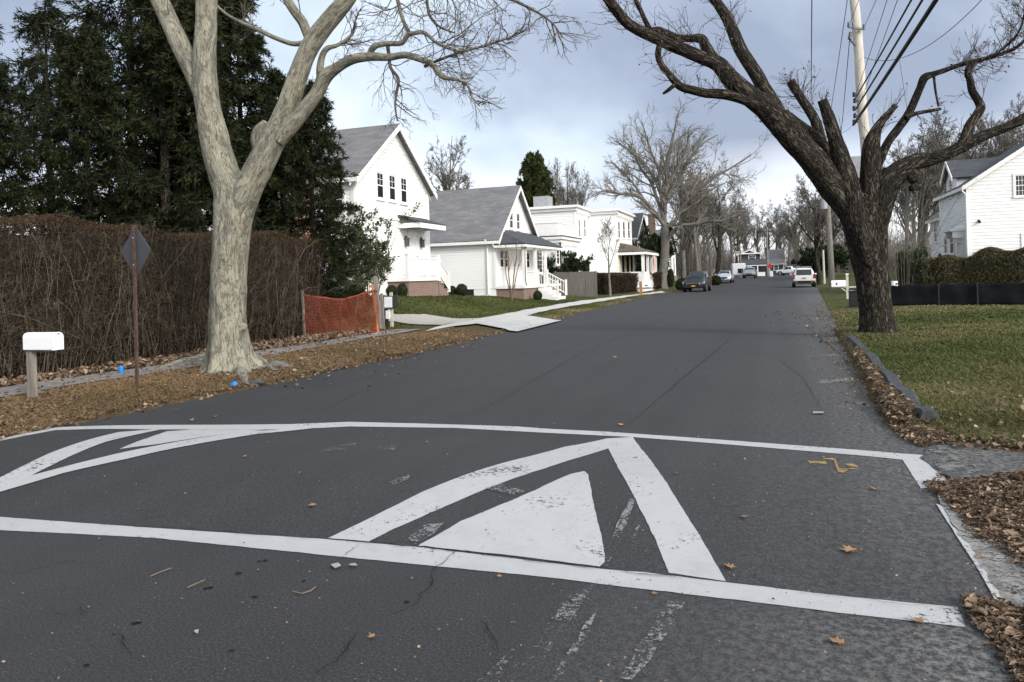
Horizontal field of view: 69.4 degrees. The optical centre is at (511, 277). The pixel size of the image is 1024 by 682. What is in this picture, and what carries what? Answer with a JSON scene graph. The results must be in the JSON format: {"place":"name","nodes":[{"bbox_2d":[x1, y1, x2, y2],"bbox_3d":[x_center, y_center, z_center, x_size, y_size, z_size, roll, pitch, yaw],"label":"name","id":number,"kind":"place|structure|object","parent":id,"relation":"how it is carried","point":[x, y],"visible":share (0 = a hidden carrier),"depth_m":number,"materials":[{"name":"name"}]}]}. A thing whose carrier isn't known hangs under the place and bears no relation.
{"place":"outdoors","nodes":[
{"label":"outdoors","id":0,"kind":"place"},
{"bbox_2d":[0,329,418,396],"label":"pavement","id":1,"kind":"structure","parent":0,"point":[12,390],"depth_m":12.98,"materials":[{"name":"concrete"}]},
{"bbox_2d":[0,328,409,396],"bbox_3d":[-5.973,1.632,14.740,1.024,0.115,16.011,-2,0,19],"label":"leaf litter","id":2,"kind":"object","parent":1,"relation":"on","point":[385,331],"visible":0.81,"depth_m":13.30,"materials":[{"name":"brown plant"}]},
{"bbox_2d":[380,309,478,324],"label":"driveway","id":3,"kind":"structure","parent":0,"point":[420,319],"depth_m":26.26,"materials":[{"name":"concrete"}]},
{"bbox_2d":[322,294,598,328],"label":"lawn grass","id":4,"kind":"structure","parent":0,"point":[526,304],"depth_m":33.31,"materials":[{"name":"plant"}]},
{"bbox_2d":[0,274,1023,681],"bbox_3d":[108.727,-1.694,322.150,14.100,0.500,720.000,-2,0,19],"label":"road","id":5,"kind":"structure","parent":0,"point":[454,608],"depth_m":4.72,"materials":[{"name":"asphalt"}]},
{"bbox_2d":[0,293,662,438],"bbox_3d":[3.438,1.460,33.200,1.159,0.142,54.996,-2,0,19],"label":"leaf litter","id":6,"kind":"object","parent":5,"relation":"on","point":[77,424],"visible":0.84,"depth_m":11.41,"materials":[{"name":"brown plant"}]},
{"bbox_2d":[0,330,1009,681],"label":"road grit","id":7,"kind":"object","parent":5,"relation":"on","point":[616,566],"visible":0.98,"depth_m":4.11,"materials":[{"name":"gravel"}]},
{"bbox_2d":[76,309,936,387],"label":"leaf litter","id":8,"kind":"object","parent":5,"relation":"on","point":[331,358],"visible":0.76,"depth_m":15.62,"materials":[{"name":"brown plant"}]},
{"bbox_2d":[682,271,711,291],"bbox_3d":[15.666,0.330,62.511,2.250,1.736,4.665,-2,0,22],"label":"parked car","id":9,"kind":"object","parent":5,"relation":"on","point":[698,279],"visible":1,"depth_m":61.28,"materials":[{"name":"black paint"}]},
{"bbox_2d":[731,263,745,277],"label":"box trailer","id":10,"kind":"object","parent":5,"relation":"on","point":[737,269],"visible":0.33,"depth_m":116.39,"materials":[{"name":"white paint"}]},
{"bbox_2d":[790,266,816,287],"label":"parked car","id":11,"kind":"object","parent":5,"relation":"on","point":[803,276],"visible":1,"depth_m":65.41,"materials":[{"name":"white paint"}]},
{"bbox_2d":[802,300,876,410],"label":"leaf litter","id":12,"kind":"object","parent":5,"relation":"on","point":[839,353],"visible":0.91,"depth_m":13.80,"materials":[{"name":"brown plant"}]},
{"bbox_2d":[853,346,955,446],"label":"leaf litter","id":13,"kind":"object","parent":5,"relation":"on","point":[890,399],"visible":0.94,"depth_m":7.55,"materials":[{"name":"brown plant"}]},
{"bbox_2d":[922,468,1023,567],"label":"leaf litter","id":14,"kind":"object","parent":5,"relation":"on","point":[990,510],"visible":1,"depth_m":4.76,"materials":[{"name":"brown plant"}]},
{"bbox_2d":[958,592,1023,681],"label":"leaf litter","id":15,"kind":"object","parent":5,"relation":"on","point":[1001,620],"visible":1,"depth_m":3.20,"materials":[{"name":"brown plant"}]},
{"bbox_2d":[0,269,1023,594],"bbox_3d":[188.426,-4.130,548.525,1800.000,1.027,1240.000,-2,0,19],"label":"ground","id":16,"kind":"structure","parent":0,"point":[834,299],"depth_m":22.83,"materials":[{"name":"plant"}]},
{"bbox_2d":[0,23,56,235],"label":"conifer","id":17,"kind":"object","parent":16,"relation":"on","point":[11,194],"visible":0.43,"depth_m":17.49,"materials":[{"name":"green plant"}]},
{"bbox_2d":[23,332,63,397],"bbox_3d":[-6.370,1.359,10.080,0.540,1.233,0.175,-2,0,16],"label":"mailbox","id":18,"kind":"object","parent":16,"relation":"on","point":[34,343],"visible":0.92,"depth_m":10.06,"materials":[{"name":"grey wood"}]},
{"bbox_2d":[51,332,63,349],"bbox_3d":[-6.145,0.856,10.014,0.038,0.241,0.175,-2,0,16],"label":"door","id":19,"kind":"structure","parent":18,"relation":"in","point":[57,338],"depth_m":10.00,"materials":[{"name":"white paint"}]},
{"bbox_2d":[0,0,99,234],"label":"conifer","id":20,"kind":"object","parent":16,"relation":"on","point":[35,26],"visible":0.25,"depth_m":23.65,"materials":[{"name":"green plant"}]},
{"bbox_2d":[10,24,172,238],"bbox_3d":[-10.628,-2.246,18.549,4.188,8.284,3.891,-2,0,27],"label":"conifer","id":21,"kind":"object","parent":16,"relation":"on","point":[89,58],"visible":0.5,"depth_m":18.26,"materials":[{"name":"green plant"}]},
{"bbox_2d":[4,0,213,240],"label":"conifer","id":22,"kind":"object","parent":16,"relation":"on","point":[91,17],"visible":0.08,"depth_m":20.57,"materials":[{"name":"green plant"}]},
{"bbox_2d":[121,225,150,389],"bbox_3d":[-5.581,0.596,10.986,0.760,2.755,0.066,-2,0,30],"label":"road sign","id":23,"kind":"object","parent":16,"relation":"on","point":[136,251],"visible":0.94,"depth_m":10.96,"materials":[{"name":"grey metal"}]},
{"bbox_2d":[61,0,284,336],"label":"conifer","id":24,"kind":"object","parent":16,"relation":"on","point":[146,34],"visible":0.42,"depth_m":19.41,"materials":[{"name":"green plant"}]},
{"bbox_2d":[0,213,357,378],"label":"hedge","id":25,"kind":"object","parent":16,"relation":"on","point":[77,291],"visible":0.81,"depth_m":14.38,"materials":[{"name":"brown plant"}]},
{"bbox_2d":[0,326,383,386],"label":"leaf litter","id":26,"kind":"object","parent":16,"relation":"on","point":[130,364],"visible":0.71,"depth_m":14.20,"materials":[{"name":"brown plant"}]},
{"bbox_2d":[101,0,292,246],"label":"conifer","id":27,"kind":"object","parent":16,"relation":"on","point":[178,102],"visible":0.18,"depth_m":20.66,"materials":[{"name":"green plant"}]},
{"bbox_2d":[0,326,484,436],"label":"leaf litter","id":28,"kind":"object","parent":16,"relation":"on","point":[30,403],"visible":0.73,"depth_m":11.59,"materials":[{"name":"brown plant"}]},
{"bbox_2d":[170,0,339,325],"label":"conifer","id":29,"kind":"object","parent":16,"relation":"on","point":[257,112],"visible":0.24,"depth_m":22.07,"materials":[{"name":"green plant"}]},
{"bbox_2d":[248,63,350,321],"bbox_3d":[-7.298,-2.567,23.436,3.999,8.514,4.305,-2,0,-26],"label":"conifer","id":30,"kind":"object","parent":16,"relation":"on","point":[267,205],"visible":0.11,"depth_m":22.91,"materials":[{"name":"green plant"}]},
{"bbox_2d":[264,75,376,332],"bbox_3d":[-5.913,-2.102,22.058,3.675,7.823,3.956,-2,0,-17],"label":"conifer","id":31,"kind":"object","parent":16,"relation":"on","point":[325,197],"visible":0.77,"depth_m":21.73,"materials":[{"name":"green plant"}]},
{"bbox_2d":[202,123,450,296],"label":"house","id":32,"kind":"structure","parent":16,"relation":"on","point":[390,181],"depth_m":33.72,"materials":[{"name":"grey"}]},
{"bbox_2d":[375,169,385,201],"bbox_3d":[-5.803,-4.061,32.556,0.085,1.353,0.818,-2,0,19],"label":"window","id":33,"kind":"structure","parent":32,"relation":"in","point":[379,174],"depth_m":32.54,"materials":[{"name":"white glass"}]},
{"bbox_2d":[387,172,397,203],"bbox_3d":[-5.442,-4.084,33.609,0.085,1.366,0.819,-2,0,19],"label":"window","id":34,"kind":"structure","parent":32,"relation":"in","point":[391,177],"depth_m":33.59,"materials":[{"name":"white glass"}]},
{"bbox_2d":[399,175,408,205],"bbox_3d":[-5.074,-4.094,34.680,0.085,1.392,0.818,-2,0,19],"label":"window","id":35,"kind":"structure","parent":32,"relation":"in","point":[403,180],"depth_m":34.66,"materials":[{"name":"white glass"}]},
{"bbox_2d":[407,229,419,276],"bbox_3d":[-4.714,-1.155,35.481,0.090,2.280,1.100,-2,0,19],"label":"door","id":36,"kind":"structure","parent":32,"relation":"in","point":[413,249],"depth_m":35.53,"materials":[{"name":"wood"}]},
{"bbox_2d":[301,284,379,335],"bbox_3d":[-4.734,0.972,20.569,2.375,1.527,0.167,-2,0,-41],"label":"safety fence","id":37,"kind":"object","parent":16,"relation":"on","point":[374,304],"visible":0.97,"depth_m":20.53,"materials":[{"name":"orange"}]},
{"bbox_2d":[321,258,378,317],"bbox_3d":[-5.818,0.367,24.879,2.814,2.056,3.256,-2,0,19],"label":"evergreen shrub","id":38,"kind":"object","parent":16,"relation":"on","point":[358,277],"visible":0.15,"depth_m":25.03,"materials":[{"name":"green plant"}]},
{"bbox_2d":[136,0,601,384],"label":"street tree","id":39,"kind":"object","parent":16,"relation":"on","point":[237,193],"visible":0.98,"depth_m":12.69,"materials":[{"name":"beige plant"}]},
{"bbox_2d":[372,276,381,328],"bbox_3d":[-4.010,0.921,22.055,0.130,1.956,0.130,-4,0,7],"label":"fence post","id":40,"kind":"object","parent":16,"relation":"on","point":[375,283],"visible":0.65,"depth_m":21.99,"materials":[{"name":"grey wood"}]},
{"bbox_2d":[336,201,420,307],"bbox_3d":[-5.307,-0.882,27.488,3.200,4.021,3.277,-2,0,19],"label":"evergreen shrub","id":41,"kind":"object","parent":16,"relation":"on","point":[379,247],"visible":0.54,"depth_m":27.30,"materials":[{"name":"green plant"}]},
{"bbox_2d":[383,292,396,326],"bbox_3d":[-3.915,1.123,23.823,0.330,1.326,0.455,-2,0,10],"label":"mailbox","id":42,"kind":"object","parent":16,"relation":"on","point":[390,301],"visible":0.93,"depth_m":23.65,"materials":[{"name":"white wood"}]},
{"bbox_2d":[423,135,473,190],"bbox_3d":[-5.064,-5.226,62.453,4.060,13.528,5.802,-2,0,-28],"label":"bare tree","id":43,"kind":"object","parent":16,"relation":"on","point":[447,179],"visible":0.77,"depth_m":61.85,"materials":[{"name":"grey plant"}]},
{"bbox_2d":[429,185,566,299],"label":"house","id":44,"kind":"structure","parent":16,"relation":"on","point":[481,224],"depth_m":44.86,"materials":[{"name":"grey"}]},
{"bbox_2d":[499,239,525,299],"bbox_3d":[0.105,-0.567,40.404,1.410,3.774,1.473,-2,0,19],"label":"ornamental tree","id":45,"kind":"object","parent":16,"relation":"on","point":[512,292],"visible":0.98,"depth_m":40.27,"materials":[{"name":"plant"}]},
{"bbox_2d":[515,149,559,206],"bbox_3d":[2.112,-4.864,64.030,6.168,12.770,6.158,-2,0,-38],"label":"yew tree","id":46,"kind":"object","parent":16,"relation":"on","point":[535,172],"visible":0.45,"depth_m":63.29,"materials":[{"name":"green plant"}]},
{"bbox_2d":[543,252,572,272],"bbox_3d":[3.130,-0.363,54.130,2.492,3.112,2.092,-2,0,-12],"label":"evergreen shrub","id":47,"kind":"object","parent":16,"relation":"on","point":[551,269],"visible":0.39,"depth_m":53.72,"materials":[{"name":"green plant"}]},
{"bbox_2d":[547,157,570,205],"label":"bare tree","id":48,"kind":"object","parent":16,"relation":"on","point":[560,195],"visible":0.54,"depth_m":99.42,"materials":[{"name":"grey plant"}]},
{"bbox_2d":[472,292,649,319],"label":"verge grass","id":49,"kind":"structure","parent":16,"relation":"on","point":[561,312],"depth_m":34.45,"materials":[{"name":"plant"}]},
{"bbox_2d":[539,271,596,296],"bbox_3d":[3.333,0.709,52.493,5.470,2.197,0.258,-2,0,19],"label":"board fence","id":50,"kind":"object","parent":16,"relation":"on","point":[581,283],"visible":0.39,"depth_m":51.91,"materials":[{"name":"wood"}]},
{"bbox_2d":[552,160,583,204],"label":"bare tree","id":51,"kind":"object","parent":16,"relation":"on","point":[567,194],"visible":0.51,"depth_m":104.05,"materials":[{"name":"grey plant"}]},
{"bbox_2d":[555,252,582,284],"bbox_3d":[3.974,-0.497,54.140,2.381,3.469,2.144,-2,0,19],"label":"evergreen shrub","id":52,"kind":"object","parent":16,"relation":"on","point":[569,263],"visible":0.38,"depth_m":53.85,"materials":[{"name":"green plant"}]},
{"bbox_2d":[561,250,594,273],"bbox_3d":[4.915,-0.379,54.339,2.543,3.381,2.219,-2,0,19],"label":"evergreen shrub","id":53,"kind":"object","parent":16,"relation":"on","point":[584,266],"visible":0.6,"depth_m":53.75,"materials":[{"name":"green plant"}]},
{"bbox_2d":[568,166,592,206],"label":"bare tree","id":54,"kind":"object","parent":16,"relation":"on","point":[580,194],"visible":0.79,"depth_m":97.70,"materials":[{"name":"grey plant"}]},
{"bbox_2d":[529,196,658,291],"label":"house","id":55,"kind":"structure","parent":16,"relation":"on","point":[574,228],"depth_m":63.07,"materials":[{"name":"white wood"}]},
{"bbox_2d":[596,216,624,296],"bbox_3d":[6.718,-1.397,50.755,2.002,5.713,1.654,-2,0,40],"label":"ornamental tree","id":56,"kind":"object","parent":16,"relation":"on","point":[603,248],"visible":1,"depth_m":50.82,"materials":[{"name":"grey plant"}]},
{"bbox_2d":[591,271,662,294],"bbox_3d":[10.278,0.380,63.499,1.851,1.899,18.007,-2,0,26],"label":"hedge","id":57,"kind":"object","parent":16,"relation":"on","point":[623,282],"visible":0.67,"depth_m":59.16,"materials":[{"name":"brown plant"}]},
{"bbox_2d":[632,213,655,271],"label":"house","id":58,"kind":"structure","parent":16,"relation":"on","point":[639,224],"depth_m":78.77,"materials":[{"name":"grey"}]},
{"bbox_2d":[632,223,679,271],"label":"evergreen shrub","id":59,"kind":"object","parent":16,"relation":"on","point":[652,244],"visible":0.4,"depth_m":72.51,"materials":[{"name":"green plant"}]},
{"bbox_2d":[656,230,677,282],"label":"house","id":60,"kind":"structure","parent":16,"relation":"on","point":[672,263],"depth_m":99.38,"materials":[{"name":"grey"}]},
{"bbox_2d":[630,133,712,277],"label":"bare tree","id":61,"kind":"object","parent":16,"relation":"on","point":[685,241],"visible":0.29,"depth_m":81.50,"materials":[{"name":"grey plant"}]},
{"bbox_2d":[582,97,767,288],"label":"street tree","id":62,"kind":"object","parent":16,"relation":"on","point":[669,182],"visible":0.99,"depth_m":70.41,"materials":[{"name":"grey plant"}]},
{"bbox_2d":[671,160,712,273],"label":"bare tree","id":63,"kind":"object","parent":16,"relation":"on","point":[687,249],"visible":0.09,"depth_m":129.32,"materials":[{"name":"grey plant"}]},
{"bbox_2d":[667,171,718,270],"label":"bare tree","id":64,"kind":"object","parent":16,"relation":"on","point":[700,245],"visible":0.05,"depth_m":149.67,"materials":[{"name":"grey plant"}]},
{"bbox_2d":[673,174,716,270],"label":"bare tree","id":65,"kind":"object","parent":16,"relation":"on","point":[693,238],"visible":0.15,"depth_m":90.16,"materials":[{"name":"grey plant"}]},
{"bbox_2d":[679,151,750,275],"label":"bare tree","id":66,"kind":"object","parent":16,"relation":"on","point":[718,249],"visible":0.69,"depth_m":112.57,"materials":[{"name":"grey plant"}]},
{"bbox_2d":[715,185,755,276],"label":"bare tree","id":67,"kind":"object","parent":16,"relation":"on","point":[730,234],"visible":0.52,"depth_m":138.05,"materials":[{"name":"grey plant"}]},
{"bbox_2d":[718,188,758,275],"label":"bare tree","id":68,"kind":"object","parent":16,"relation":"on","point":[737,242],"visible":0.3,"depth_m":184.81,"materials":[{"name":"grey plant"}]},
{"bbox_2d":[736,249,766,275],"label":"house","id":69,"kind":"structure","parent":16,"relation":"on","point":[750,258],"depth_m":162.18,"materials":[{"name":"grey"}]},
{"bbox_2d":[744,215,769,251],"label":"bare tree","id":70,"kind":"object","parent":16,"relation":"on","point":[757,235],"visible":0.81,"depth_m":215.41,"materials":[{"name":"grey plant"}]},
{"bbox_2d":[749,198,783,252],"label":"bare tree","id":71,"kind":"object","parent":16,"relation":"on","point":[762,224],"visible":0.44,"depth_m":240.88,"materials":[{"name":"grey plant"}]},
{"bbox_2d":[768,249,784,274],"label":"house","id":72,"kind":"structure","parent":16,"relation":"on","point":[775,257],"depth_m":189.10,"materials":[{"name":"grey"}]},
{"bbox_2d":[766,207,789,249],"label":"bare tree","id":73,"kind":"object","parent":16,"relation":"on","point":[771,223],"visible":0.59,"depth_m":224.13,"materials":[{"name":"grey plant"}]},
{"bbox_2d":[769,212,792,249],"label":"bare tree","id":74,"kind":"object","parent":16,"relation":"on","point":[774,231],"visible":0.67,"depth_m":211.78,"materials":[{"name":"grey plant"}]},
{"bbox_2d":[773,193,807,267],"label":"bare tree","id":75,"kind":"object","parent":16,"relation":"on","point":[785,214],"visible":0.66,"depth_m":185.44,"materials":[{"name":"grey plant"}]},
{"bbox_2d":[674,216,930,275],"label":"undergrowth","id":76,"kind":"object","parent":16,"relation":"on","point":[725,262],"visible":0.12,"depth_m":164.73,"materials":[{"name":"plant"}]},
{"bbox_2d":[585,0,1023,333],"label":"street tree","id":77,"kind":"object","parent":16,"relation":"on","point":[863,207],"visible":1,"depth_m":16.27,"materials":[{"name":"brown plant"}]},
{"bbox_2d":[788,184,821,251],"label":"bare tree","id":78,"kind":"object","parent":16,"relation":"on","point":[799,212],"visible":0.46,"depth_m":127.16,"materials":[{"name":"grey plant"}]},
{"bbox_2d":[786,174,835,284],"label":"bare tree","id":79,"kind":"object","parent":16,"relation":"on","point":[816,223],"visible":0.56,"depth_m":71.30,"materials":[{"name":"brown plant"}]},
{"bbox_2d":[789,180,842,275],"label":"bare tree","id":80,"kind":"object","parent":16,"relation":"on","point":[834,234],"visible":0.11,"depth_m":98.64,"materials":[{"name":"grey plant"}]},
{"bbox_2d":[791,242,849,277],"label":"evergreen shrub","id":81,"kind":"object","parent":16,"relation":"on","point":[840,254],"visible":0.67,"depth_m":90.74,"materials":[{"name":"green plant"}]},
{"bbox_2d":[816,190,834,288],"bbox_3d":[25.220,-2.995,58.885,1.581,8.348,0.736,-2,0,5],"label":"utility pole","id":82,"kind":"object","parent":16,"relation":"on","point":[827,208],"visible":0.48,"depth_m":58.82,"materials":[{"name":"grey wood"}]},
{"bbox_2d":[831,273,855,298],"bbox_3d":[17.033,0.546,37.934,1.210,1.502,0.270,-2,0,16],"label":"mailbox","id":83,"kind":"object","parent":16,"relation":"on","point":[841,284],"visible":0.91,"depth_m":37.86,"materials":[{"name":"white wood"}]},
{"bbox_2d":[847,0,869,180],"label":"utility pole","id":84,"kind":"object","parent":16,"relation":"on","point":[857,27],"visible":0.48,"depth_m":23.87,"materials":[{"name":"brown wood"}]},
{"bbox_2d":[854,0,911,100],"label":"utility cable","id":85,"kind":"object","parent":84,"relation":"attached to","point":[902,15],"visible":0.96,"depth_m":17.27,"materials":[{"name":"rubber"}]},
{"bbox_2d":[854,0,922,110],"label":"utility cable","id":86,"kind":"object","parent":84,"relation":"attached to","point":[904,29],"visible":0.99,"depth_m":16.49,"materials":[{"name":"rubber"}]},
{"bbox_2d":[852,0,938,125],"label":"utility cable","id":87,"kind":"object","parent":84,"relation":"attached to","point":[915,31],"visible":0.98,"depth_m":15.29,"materials":[{"name":"rubber"}]},
{"bbox_2d":[845,335,939,420],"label":"kerb","id":88,"kind":"structure","parent":16,"relation":"on","point":[926,412],"depth_m":9.07,"materials":[{"name":"concrete"}]},
{"bbox_2d":[890,149,920,251],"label":"bare tree","id":89,"kind":"object","parent":16,"relation":"on","point":[897,210],"visible":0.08,"depth_m":100.88,"materials":[{"name":"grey plant"}]},
{"bbox_2d":[831,149,980,284],"bbox_3d":[23.001,-3.449,44.224,7.781,8.691,7.592,-2,0,-13],"label":"bare thicket","id":90,"kind":"object","parent":16,"relation":"on","point":[906,229],"visible":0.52,"depth_m":43.15,"materials":[{"name":"plant"}]},
{"bbox_2d":[882,139,930,262],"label":"bare tree","id":91,"kind":"object","parent":16,"relation":"on","point":[906,196],"visible":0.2,"depth_m":86.21,"materials":[{"name":"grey plant"}]},
{"bbox_2d":[904,129,943,253],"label":"bare tree","id":92,"kind":"object","parent":16,"relation":"on","point":[926,206],"visible":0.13,"depth_m":91.83,"materials":[{"name":"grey plant"}]},
{"bbox_2d":[906,245,944,284],"bbox_3d":[24.032,-0.564,42.859,2.073,2.833,1.919,-2,0,19],"label":"evergreen shrub","id":93,"kind":"object","parent":16,"relation":"on","point":[922,266],"visible":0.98,"depth_m":42.68,"materials":[{"name":"green plant"}]},
{"bbox_2d":[887,98,964,246],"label":"bare tree","id":94,"kind":"object","parent":16,"relation":"on","point":[933,178],"visible":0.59,"depth_m":76.73,"materials":[{"name":"grey plant"}]},
{"bbox_2d":[832,304,1023,448],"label":"lawn grass","id":95,"kind":"structure","parent":16,"relation":"on","point":[957,359],"depth_m":11.10,"materials":[{"name":"plant"}]},
{"bbox_2d":[920,122,961,211],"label":"bare tree","id":96,"kind":"object","parent":16,"relation":"on","point":[940,165],"visible":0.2,"depth_m":83.70,"materials":[{"name":"grey plant"}]},
{"bbox_2d":[890,246,1023,285],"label":"hedge","id":97,"kind":"object","parent":16,"relation":"on","point":[1009,266],"visible":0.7,"depth_m":41.67,"materials":[{"name":"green plant"}]},
{"bbox_2d":[891,282,1023,305],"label":"silt barrier","id":98,"kind":"object","parent":16,"relation":"on","point":[1011,293],"visible":0.76,"depth_m":27.34,"materials":[{"name":"black fabric"}]},
{"bbox_2d":[891,364,1023,449],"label":"leaf litter","id":99,"kind":"object","parent":16,"relation":"on","point":[978,441],"visible":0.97,"depth_m":6.59,"materials":[{"name":"brown plant"}]},
{"bbox_2d":[925,142,1023,283],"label":"house","id":100,"kind":"structure","parent":16,"relation":"on","point":[990,202],"depth_m":42.18,"materials":[{"name":"grey"}]},
{"bbox_2d":[1013,173,1023,197],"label":"window","id":101,"kind":"structure","parent":100,"relation":"in","point":[1018,178],"depth_m":41.52,"materials":[{"name":"white glass"}]},
{"bbox_2d":[951,110,1023,158],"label":"bare tree","id":102,"kind":"object","parent":16,"relation":"on","point":[980,127],"visible":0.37,"depth_m":82.97,"materials":[{"name":"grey plant"}]},
{"bbox_2d":[982,92,1023,156],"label":"bare tree","id":103,"kind":"object","parent":16,"relation":"on","point":[1011,114],"visible":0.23,"depth_m":87.24,"materials":[{"name":"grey plant"}]},
{"bbox_2d":[992,108,1023,154],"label":"bare tree","id":104,"kind":"object","parent":16,"relation":"on","point":[1007,142],"visible":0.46,"depth_m":82.12,"materials":[{"name":"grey plant"}]},
{"bbox_2d":[0,0,1023,270],"label":"sky","id":105,"kind":"structure","parent":0,"point":[556,108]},
{"bbox_2d":[427,291,662,330],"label":"pavement","id":106,"kind":"structure","parent":0,"point":[515,321],"depth_m":26.12,"materials":[{"name":"concrete"}]},
{"bbox_2d":[920,443,1023,481],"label":"side driveway","id":107,"kind":"structure","parent":0,"point":[992,460],"depth_m":5.95,"materials":[{"name":"concrete"}]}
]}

